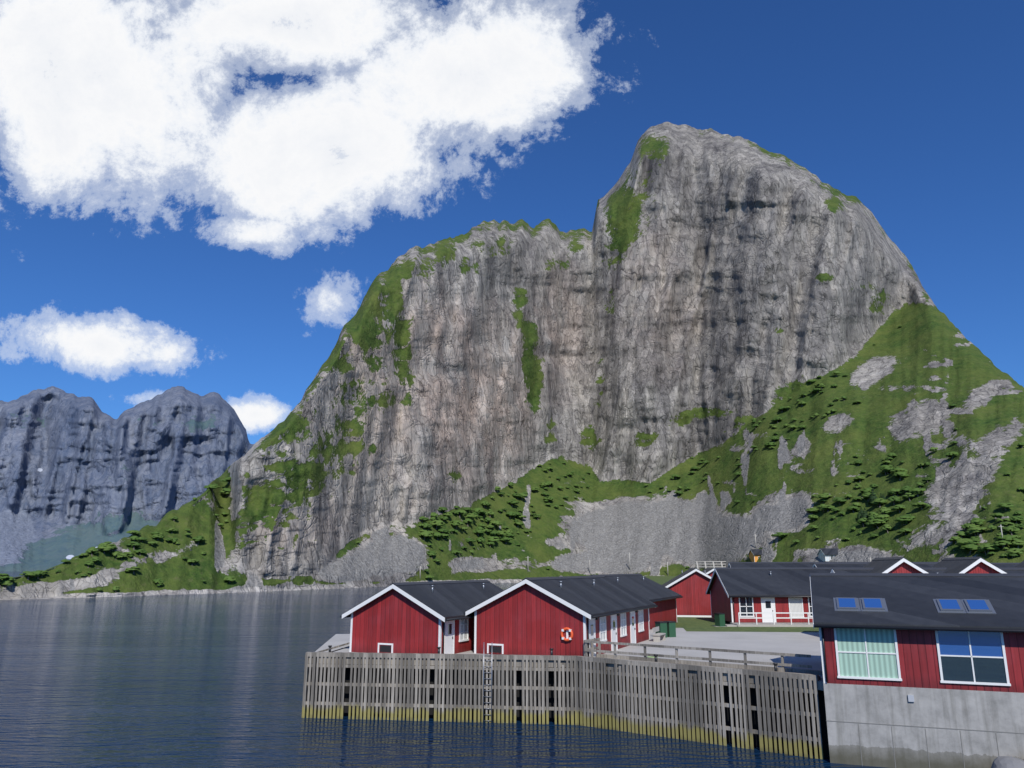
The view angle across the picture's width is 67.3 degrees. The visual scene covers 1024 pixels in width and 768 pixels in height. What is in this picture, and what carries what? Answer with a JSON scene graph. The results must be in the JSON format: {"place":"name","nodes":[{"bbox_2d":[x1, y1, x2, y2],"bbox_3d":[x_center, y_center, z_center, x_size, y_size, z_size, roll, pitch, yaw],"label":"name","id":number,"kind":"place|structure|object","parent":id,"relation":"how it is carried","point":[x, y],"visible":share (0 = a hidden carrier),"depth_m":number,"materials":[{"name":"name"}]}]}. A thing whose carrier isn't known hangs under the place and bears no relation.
{"place":"outdoors","nodes":[
{"label":"outdoors","id":0,"kind":"place"},
{"bbox_2d":[0,386,253,571],"bbox_3d":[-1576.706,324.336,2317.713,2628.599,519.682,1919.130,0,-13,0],"label":"mountains","id":1,"kind":"structure","parent":0,"point":[79,475],"depth_m":1767.27,"materials":[{"name":"grey stone"}]},
{"bbox_2d":[0,571,885,767],"bbox_3d":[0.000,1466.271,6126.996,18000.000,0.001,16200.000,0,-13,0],"label":"water","id":2,"kind":"structure","parent":0,"point":[214,680],"depth_m":44.38,"materials":[{"name":"blue liquid"}]},
{"bbox_2d":[302,638,829,758],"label":"quay","id":3,"kind":"structure","parent":2,"relation":"in","point":[785,718],"depth_m":40.07,"materials":[{"name":"grey wood"}]},
{"bbox_2d":[308,628,823,690],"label":"deck","id":4,"kind":"structure","parent":3,"relation":"attached to","point":[807,643],"depth_m":45.91,"materials":[{"name":"grey concrete"}]},
{"bbox_2d":[340,580,503,653],"bbox_3d":[-4.334,14.795,49.418,7.300,4.135,12.160,-6,-15,24],"label":"cabin","id":5,"kind":"object","parent":4,"relation":"on","point":[430,617],"visible":0.66,"depth_m":44.65,"materials":[{"name":"red wood"}]},
{"bbox_2d":[328,610,777,722],"bbox_3d":[6.225,18.186,52.880,23.824,5.500,31.099,-5,-14,19],"label":"clutter","id":6,"kind":"object","parent":4,"relation":"on","point":[662,630],"visible":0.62,"depth_m":52.55,"materials":[{"name":"metal"}]},
{"bbox_2d":[463,575,657,656],"bbox_3d":[3.666,14.586,49.187,8.000,4.435,13.660,-6,-15,24],"label":"cabin","id":7,"kind":"object","parent":4,"relation":"on","point":[535,616],"visible":0.91,"depth_m":43.98,"materials":[{"name":"red wood"}]},
{"bbox_2d":[590,573,682,628],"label":"cabin","id":8,"kind":"object","parent":4,"relation":"on","point":[663,598],"visible":0.33,"depth_m":65.39,"materials":[{"name":"red"}]},
{"bbox_2d":[810,573,1023,767],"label":"waterfront building","id":9,"kind":"structure","parent":2,"relation":"in","point":[922,670],"depth_m":32.00,"materials":[{"name":"red"}]},
{"bbox_2d":[991,756,1023,767],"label":"boulder","id":10,"kind":"object","parent":2,"relation":"in","point":[1005,762],"visible":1,"depth_m":29.00,"materials":[{"name":"grey stone"}]},
{"bbox_2d":[0,122,1023,599],"bbox_3d":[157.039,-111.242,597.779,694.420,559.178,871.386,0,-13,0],"label":"mountain","id":11,"kind":"structure","parent":0,"point":[688,302],"depth_m":482.80,"materials":[{"name":"stone"}]},
{"bbox_2d":[0,573,8,581],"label":"tree","id":12,"kind":"object","parent":11,"relation":"on","point":[4,575],"visible":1,"depth_m":196.22,"materials":[{"name":"green plant"}]},
{"bbox_2d":[0,580,12,587],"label":"tree","id":13,"kind":"object","parent":11,"relation":"on","point":[7,582],"visible":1,"depth_m":196.01,"materials":[{"name":"green plant"}]},
{"bbox_2d":[0,576,15,581],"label":"tree","id":14,"kind":"object","parent":11,"relation":"on","point":[9,578],"visible":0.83,"depth_m":197.44,"materials":[{"name":"green plant"}]},
{"bbox_2d":[19,571,38,579],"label":"tree","id":15,"kind":"object","parent":11,"relation":"on","point":[29,573],"visible":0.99,"depth_m":203.82,"materials":[{"name":"green plant"}]},
{"bbox_2d":[32,570,44,578],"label":"tree","id":16,"kind":"object","parent":11,"relation":"on","point":[38,572],"visible":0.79,"depth_m":206.78,"materials":[{"name":"green plant"}]},
{"bbox_2d":[84,561,93,567],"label":"tree","id":17,"kind":"object","parent":11,"relation":"on","point":[88,563],"visible":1,"depth_m":216.83,"materials":[{"name":"green plant"}]},
{"bbox_2d":[86,547,97,555],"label":"tree","id":18,"kind":"object","parent":11,"relation":"on","point":[90,550],"visible":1,"depth_m":220.78,"materials":[{"name":"green plant"}]},
{"bbox_2d":[90,557,102,563],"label":"tree","id":19,"kind":"object","parent":11,"relation":"on","point":[94,559],"visible":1,"depth_m":218.29,"materials":[{"name":"green plant"}]},
{"bbox_2d":[97,545,112,553],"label":"tree","id":20,"kind":"object","parent":11,"relation":"on","point":[108,548],"visible":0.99,"depth_m":224.15,"materials":[{"name":"green plant"}]},
{"bbox_2d":[98,541,113,546],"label":"tree","id":21,"kind":"object","parent":11,"relation":"on","point":[105,543],"visible":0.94,"depth_m":225.35,"materials":[{"name":"green plant"}]},
{"bbox_2d":[110,551,121,558],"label":"tree","id":22,"kind":"object","parent":11,"relation":"on","point":[116,553],"visible":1,"depth_m":226.37,"materials":[{"name":"green plant"}]},
{"bbox_2d":[126,530,138,535],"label":"tree","id":23,"kind":"object","parent":11,"relation":"on","point":[132,532],"visible":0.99,"depth_m":239.38,"materials":[{"name":"green plant"}]},
{"bbox_2d":[125,566,140,573],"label":"tree","id":24,"kind":"object","parent":11,"relation":"on","point":[133,568],"visible":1,"depth_m":223.78,"materials":[{"name":"green plant"}]},
{"bbox_2d":[127,541,141,549],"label":"tree","id":25,"kind":"object","parent":11,"relation":"on","point":[133,544],"visible":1,"depth_m":233.51,"materials":[{"name":"green plant"}]},
{"bbox_2d":[133,549,146,555],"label":"tree","id":26,"kind":"object","parent":11,"relation":"on","point":[141,551],"visible":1,"depth_m":233.27,"materials":[{"name":"green plant"}]},
{"bbox_2d":[153,578,163,586],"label":"tree","id":27,"kind":"object","parent":11,"relation":"on","point":[158,580],"visible":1,"depth_m":228.13,"materials":[{"name":"green plant"}]},
{"bbox_2d":[187,559,198,565],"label":"tree","id":28,"kind":"object","parent":11,"relation":"on","point":[192,561],"visible":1,"depth_m":244.14,"materials":[{"name":"green plant"}]},
{"bbox_2d":[192,536,206,543],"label":"tree","id":29,"kind":"object","parent":11,"relation":"on","point":[199,538],"visible":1,"depth_m":255.24,"materials":[{"name":"green plant"}]},
{"bbox_2d":[204,484,220,491],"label":"tree","id":30,"kind":"object","parent":11,"relation":"on","point":[214,486],"visible":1,"depth_m":285.26,"materials":[{"name":"green plant"}]},
{"bbox_2d":[223,576,236,582],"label":"tree","id":31,"kind":"object","parent":11,"relation":"on","point":[229,578],"visible":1,"depth_m":247.81,"materials":[{"name":"green plant"}]},
{"bbox_2d":[419,532,432,539],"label":"tree","id":32,"kind":"object","parent":11,"relation":"on","point":[426,534],"visible":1,"depth_m":372.69,"materials":[{"name":"green plant"}]},
{"bbox_2d":[429,520,444,528],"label":"tree","id":33,"kind":"object","parent":11,"relation":"on","point":[438,522],"visible":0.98,"depth_m":391.25,"materials":[{"name":"green plant"}]},
{"bbox_2d":[433,532,442,539],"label":"tree","id":34,"kind":"object","parent":11,"relation":"on","point":[437,535],"visible":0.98,"depth_m":383.15,"materials":[{"name":"green plant"}]},
{"bbox_2d":[442,512,452,517],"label":"tree","id":35,"kind":"object","parent":11,"relation":"on","point":[447,514],"visible":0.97,"depth_m":408.84,"materials":[{"name":"green plant"}]},
{"bbox_2d":[450,520,464,528],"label":"tree","id":36,"kind":"object","parent":11,"relation":"on","point":[456,523],"visible":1,"depth_m":406.29,"materials":[{"name":"green plant"}]},
{"bbox_2d":[463,518,472,526],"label":"tree","id":37,"kind":"object","parent":11,"relation":"on","point":[467,520],"visible":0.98,"depth_m":423.15,"materials":[{"name":"green plant"}]},
{"bbox_2d":[465,513,477,518],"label":"tree","id":38,"kind":"object","parent":11,"relation":"on","point":[471,515],"visible":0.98,"depth_m":428.85,"materials":[{"name":"green plant"}]},
{"bbox_2d":[473,508,485,515],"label":"tree","id":39,"kind":"object","parent":11,"relation":"on","point":[478,510],"visible":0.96,"depth_m":443.17,"materials":[{"name":"green plant"}]},
{"bbox_2d":[488,536,499,541],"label":"tree","id":40,"kind":"object","parent":11,"relation":"on","point":[492,538],"visible":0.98,"depth_m":429.44,"materials":[{"name":"green plant"}]},
{"bbox_2d":[488,521,501,527],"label":"tree","id":41,"kind":"object","parent":11,"relation":"on","point":[495,523],"visible":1,"depth_m":443.61,"materials":[{"name":"green plant"}]},
{"bbox_2d":[500,537,512,543],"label":"tree","id":42,"kind":"object","parent":11,"relation":"on","point":[506,539],"visible":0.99,"depth_m":438.45,"materials":[{"name":"green plant"}]},
{"bbox_2d":[506,511,515,518],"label":"tree","id":43,"kind":"object","parent":11,"relation":"on","point":[510,513],"visible":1,"depth_m":464.63,"materials":[{"name":"green plant"}]},
{"bbox_2d":[507,499,518,506],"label":"tree","id":44,"kind":"object","parent":11,"relation":"on","point":[513,502],"visible":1,"depth_m":481.05,"materials":[{"name":"green plant"}]},
{"bbox_2d":[748,549,762,561],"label":"orange house","id":45,"kind":"structure","parent":11,"relation":"on","point":[754,555],"depth_m":369.98,"materials":[{"name":"wood"}]},
{"bbox_2d":[764,442,776,446],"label":"tree","id":46,"kind":"object","parent":11,"relation":"on","point":[770,444],"visible":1,"depth_m":462.30,"materials":[{"name":"green plant"}]},
{"bbox_2d":[771,532,788,539],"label":"tree","id":47,"kind":"object","parent":11,"relation":"on","point":[780,534],"visible":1,"depth_m":365.83,"materials":[{"name":"green plant"}]},
{"bbox_2d":[807,515,817,520],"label":"tree","id":48,"kind":"object","parent":11,"relation":"on","point":[813,517],"visible":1,"depth_m":357.86,"materials":[{"name":"green plant"}]},
{"bbox_2d":[805,508,819,514],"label":"tree","id":49,"kind":"object","parent":11,"relation":"on","point":[811,510],"visible":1,"depth_m":364.14,"materials":[{"name":"green plant"}]},
{"bbox_2d":[815,493,831,498],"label":"tree","id":50,"kind":"object","parent":11,"relation":"on","point":[824,495],"visible":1,"depth_m":366.02,"materials":[{"name":"green plant"}]},
{"bbox_2d":[819,505,835,511],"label":"tree","id":51,"kind":"object","parent":11,"relation":"on","point":[825,507],"visible":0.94,"depth_m":355.51,"materials":[{"name":"green plant"}]},
{"bbox_2d":[817,548,838,560],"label":"white house","id":52,"kind":"structure","parent":11,"relation":"on","point":[826,554],"depth_m":320.49,"materials":[{"name":"wood"}]},
{"bbox_2d":[832,497,846,504],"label":"tree","id":53,"kind":"object","parent":11,"relation":"on","point":[838,499],"visible":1,"depth_m":355.18,"materials":[{"name":"green plant"}]},
{"bbox_2d":[846,506,859,512],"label":"tree","id":54,"kind":"object","parent":11,"relation":"on","point":[852,508],"visible":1,"depth_m":344.58,"materials":[{"name":"green plant"}]},
{"bbox_2d":[853,476,865,481],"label":"tree","id":55,"kind":"object","parent":11,"relation":"on","point":[859,478],"visible":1,"depth_m":369.34,"materials":[{"name":"green plant"}]},
{"bbox_2d":[856,517,867,526],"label":"tree","id":56,"kind":"object","parent":11,"relation":"on","point":[863,521],"visible":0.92,"depth_m":328.73,"materials":[{"name":"green plant"}]},
{"bbox_2d":[860,488,871,492],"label":"tree","id":57,"kind":"object","parent":11,"relation":"on","point":[864,490],"visible":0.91,"depth_m":353.37,"materials":[{"name":"green plant"}]},
{"bbox_2d":[861,492,875,500],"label":"tree","id":58,"kind":"object","parent":11,"relation":"on","point":[866,495],"visible":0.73,"depth_m":348.26,"materials":[{"name":"green plant"}]},
{"bbox_2d":[868,488,876,504],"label":"tree","id":59,"kind":"object","parent":11,"relation":"on","point":[873,497],"visible":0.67,"depth_m":342.42,"materials":[{"name":"green plant"}]},
{"bbox_2d":[865,519,885,527],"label":"tree","id":60,"kind":"object","parent":11,"relation":"on","point":[873,522],"visible":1,"depth_m":319.86,"materials":[{"name":"green plant"}]},
{"bbox_2d":[870,498,887,507],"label":"tree","id":61,"kind":"object","parent":11,"relation":"on","point":[882,501],"visible":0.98,"depth_m":335.76,"materials":[{"name":"green plant"}]},
{"bbox_2d":[874,514,888,519],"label":"tree","id":62,"kind":"object","parent":11,"relation":"on","point":[881,516],"visible":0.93,"depth_m":321.04,"materials":[{"name":"green plant"}]},
{"bbox_2d":[879,507,890,513],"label":"tree","id":63,"kind":"object","parent":11,"relation":"on","point":[883,509],"visible":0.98,"depth_m":325.28,"materials":[{"name":"green plant"}]},
{"bbox_2d":[881,524,892,532],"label":"tree","id":64,"kind":"object","parent":11,"relation":"on","point":[886,527],"visible":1,"depth_m":311.50,"materials":[{"name":"green plant"}]},
{"bbox_2d":[880,465,893,473],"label":"tree","id":65,"kind":"object","parent":11,"relation":"on","point":[887,467],"visible":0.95,"depth_m":362.17,"materials":[{"name":"green plant"}]},
{"bbox_2d":[887,488,899,495],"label":"tree","id":66,"kind":"object","parent":11,"relation":"on","point":[892,491],"visible":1,"depth_m":336.82,"materials":[{"name":"green plant"}]},
{"bbox_2d":[888,496,900,504],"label":"tree","id":67,"kind":"object","parent":11,"relation":"on","point":[894,498],"visible":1,"depth_m":329.27,"materials":[{"name":"green plant"}]},
{"bbox_2d":[891,505,905,512],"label":"tree","id":68,"kind":"object","parent":11,"relation":"on","point":[898,507],"visible":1,"depth_m":320.56,"materials":[{"name":"green plant"}]},
{"bbox_2d":[889,468,907,473],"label":"tree","id":69,"kind":"object","parent":11,"relation":"on","point":[898,469],"visible":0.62,"depth_m":350.19,"materials":[{"name":"green plant"}]},
{"bbox_2d":[892,471,908,480],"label":"tree","id":70,"kind":"object","parent":11,"relation":"on","point":[900,474],"visible":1,"depth_m":348.66,"materials":[{"name":"green plant"}]},
{"bbox_2d":[894,516,913,524],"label":"tree","id":71,"kind":"object","parent":11,"relation":"on","point":[904,518],"visible":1,"depth_m":307.05,"materials":[{"name":"green plant"}]},
{"bbox_2d":[897,528,911,534],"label":"tree","id":72,"kind":"object","parent":11,"relation":"on","point":[904,530],"visible":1,"depth_m":299.65,"materials":[{"name":"green plant"}]},
{"bbox_2d":[900,486,911,494],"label":"tree","id":73,"kind":"object","parent":11,"relation":"on","point":[905,488],"visible":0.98,"depth_m":333.82,"materials":[{"name":"green plant"}]},
{"bbox_2d":[902,493,914,500],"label":"tree","id":74,"kind":"object","parent":11,"relation":"on","point":[908,495],"visible":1,"depth_m":326.12,"materials":[{"name":"green plant"}]},
{"bbox_2d":[909,488,925,496],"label":"tree","id":75,"kind":"object","parent":11,"relation":"on","point":[917,491],"visible":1,"depth_m":324.70,"materials":[{"name":"green plant"}]},
{"bbox_2d":[911,502,926,509],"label":"tree","id":76,"kind":"object","parent":11,"relation":"on","point":[920,504],"visible":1,"depth_m":311.88,"materials":[{"name":"green plant"}]},
{"bbox_2d":[945,452,957,459],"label":"tree","id":77,"kind":"object","parent":11,"relation":"on","point":[951,454],"visible":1,"depth_m":337.44,"materials":[{"name":"green plant"}]},
{"bbox_2d":[948,536,961,543],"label":"tree","id":78,"kind":"object","parent":11,"relation":"on","point":[953,538],"visible":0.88,"depth_m":266.61,"materials":[{"name":"green plant"}]},
{"bbox_2d":[954,531,969,537],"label":"tree","id":79,"kind":"object","parent":11,"relation":"on","point":[961,534],"visible":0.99,"depth_m":267.34,"materials":[{"name":"green plant"}]},
{"bbox_2d":[955,538,971,545],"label":"tree","id":80,"kind":"object","parent":11,"relation":"on","point":[963,541],"visible":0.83,"depth_m":259.91,"materials":[{"name":"green plant"}]},
{"bbox_2d":[960,544,977,553],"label":"tree","id":81,"kind":"object","parent":11,"relation":"on","point":[971,548],"visible":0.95,"depth_m":255.46,"materials":[{"name":"green plant"}]},
{"bbox_2d":[968,539,979,544],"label":"tree","id":82,"kind":"object","parent":11,"relation":"on","point":[974,542],"visible":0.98,"depth_m":256.45,"materials":[{"name":"green plant"}]},
{"bbox_2d":[967,527,986,534],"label":"tree","id":83,"kind":"object","parent":11,"relation":"on","point":[978,528],"visible":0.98,"depth_m":263.61,"materials":[{"name":"green plant"}]},
{"bbox_2d":[970,518,985,524],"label":"tree","id":84,"kind":"object","parent":11,"relation":"on","point":[974,520],"visible":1,"depth_m":270.24,"materials":[{"name":"green plant"}]},
{"bbox_2d":[978,543,999,552],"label":"tree","id":85,"kind":"object","parent":11,"relation":"on","point":[988,546],"visible":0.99,"depth_m":249.31,"materials":[{"name":"green plant"}]},
{"bbox_2d":[990,513,1003,517],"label":"tree","id":86,"kind":"object","parent":11,"relation":"on","point":[998,515],"visible":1,"depth_m":265.44,"materials":[{"name":"green plant"}]},
{"bbox_2d":[991,540,1011,547],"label":"tree","id":87,"kind":"object","parent":11,"relation":"on","point":[1002,543],"visible":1,"depth_m":247.69,"materials":[{"name":"green plant"}]},
{"bbox_2d":[996,503,1013,510],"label":"tree","id":88,"kind":"object","parent":11,"relation":"on","point":[1004,505],"visible":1,"depth_m":270.51,"materials":[{"name":"green plant"}]},
{"bbox_2d":[996,535,1019,544],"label":"tree","id":89,"kind":"object","parent":11,"relation":"on","point":[1008,537],"visible":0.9,"depth_m":248.40,"materials":[{"name":"green plant"}]},
{"bbox_2d":[1002,525,1019,534],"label":"tree","id":90,"kind":"object","parent":11,"relation":"on","point":[1012,529],"visible":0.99,"depth_m":254.65,"materials":[{"name":"green plant"}]},
{"bbox_2d":[1005,548,1022,556],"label":"tree","id":91,"kind":"object","parent":11,"relation":"on","point":[1015,550],"visible":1,"depth_m":242.13,"materials":[{"name":"green plant"}]},
{"bbox_2d":[1010,516,1023,523],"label":"tree","id":92,"kind":"object","parent":11,"relation":"on","point":[1016,518],"visible":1,"depth_m":261.23,"materials":[{"name":"green plant"}]},
{"bbox_2d":[1012,540,1023,547],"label":"tree","id":93,"kind":"object","parent":11,"relation":"on","point":[1018,542],"visible":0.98,"depth_m":246.02,"materials":[{"name":"green plant"}]},
{"bbox_2d":[0,0,1023,443],"label":"sky","id":94,"kind":"structure","parent":0,"point":[201,197],"materials":[{"name":"blue"}]},
{"bbox_2d":[645,576,812,627],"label":"land","id":95,"kind":"structure","parent":0,"point":[681,622],"depth_m":70.64,"materials":[{"name":"green plant"}]},
{"bbox_2d":[662,568,710,616],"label":"cabin","id":96,"kind":"object","parent":95,"relation":"on","point":[690,585],"visible":0.42,"depth_m":77.31,"materials":[{"name":"red wood"}]},
{"bbox_2d":[702,568,714,576],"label":"cabin","id":97,"kind":"object","parent":95,"relation":"on","point":[709,571],"visible":0.13,"depth_m":93.28,"materials":[{"name":"red"}]},
{"bbox_2d":[420,525,1003,575],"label":"poles and rack","id":98,"kind":"object","parent":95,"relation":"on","point":[721,564],"visible":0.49,"depth_m":396.38,"materials":[{"name":"grey wood"}]},
{"bbox_2d":[683,627,818,631],"bbox_3d":[21.750,19.623,61.529,16.091,0.001,5.564,-1,-13,5],"label":"grass patch","id":99,"kind":"object","parent":95,"relation":"on","point":[756,629],"visible":0.6,"depth_m":61.29,"materials":[{"name":"green plant"}]},
{"bbox_2d":[706,567,861,626],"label":"house","id":100,"kind":"structure","parent":95,"relation":"on","point":[760,594],"depth_m":67.10,"materials":[{"name":"red"}]},
{"bbox_2d":[728,562,938,566],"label":"back row","id":101,"kind":"object","parent":95,"relation":"on","point":[770,564],"visible":0.08,"depth_m":104.11,"materials":[{"name":"black"}]},
{"bbox_2d":[813,563,1018,567],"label":"back row","id":102,"kind":"object","parent":95,"relation":"on","point":[998,565],"visible":0.16,"depth_m":85.00,"materials":[{"name":"red"}]},
{"bbox_2d":[830,568,1023,572],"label":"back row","id":103,"kind":"object","parent":95,"relation":"on","point":[929,570],"visible":0.16,"depth_m":53.65,"materials":[{"name":"red"}]},
{"bbox_2d":[862,557,928,572],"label":"house","id":104,"kind":"structure","parent":103,"relation":"on","point":[892,565],"depth_m":51.58,"materials":[{"name":"red wood"}]},
{"bbox_2d":[931,557,1005,572],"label":"house","id":105,"kind":"structure","parent":103,"relation":"on","point":[966,564],"depth_m":51.10,"materials":[{"name":"red wood"}]},
{"bbox_2d":[1014,561,1023,567],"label":"roof","id":106,"kind":"structure","parent":103,"relation":"on","point":[1020,565],"depth_m":55.00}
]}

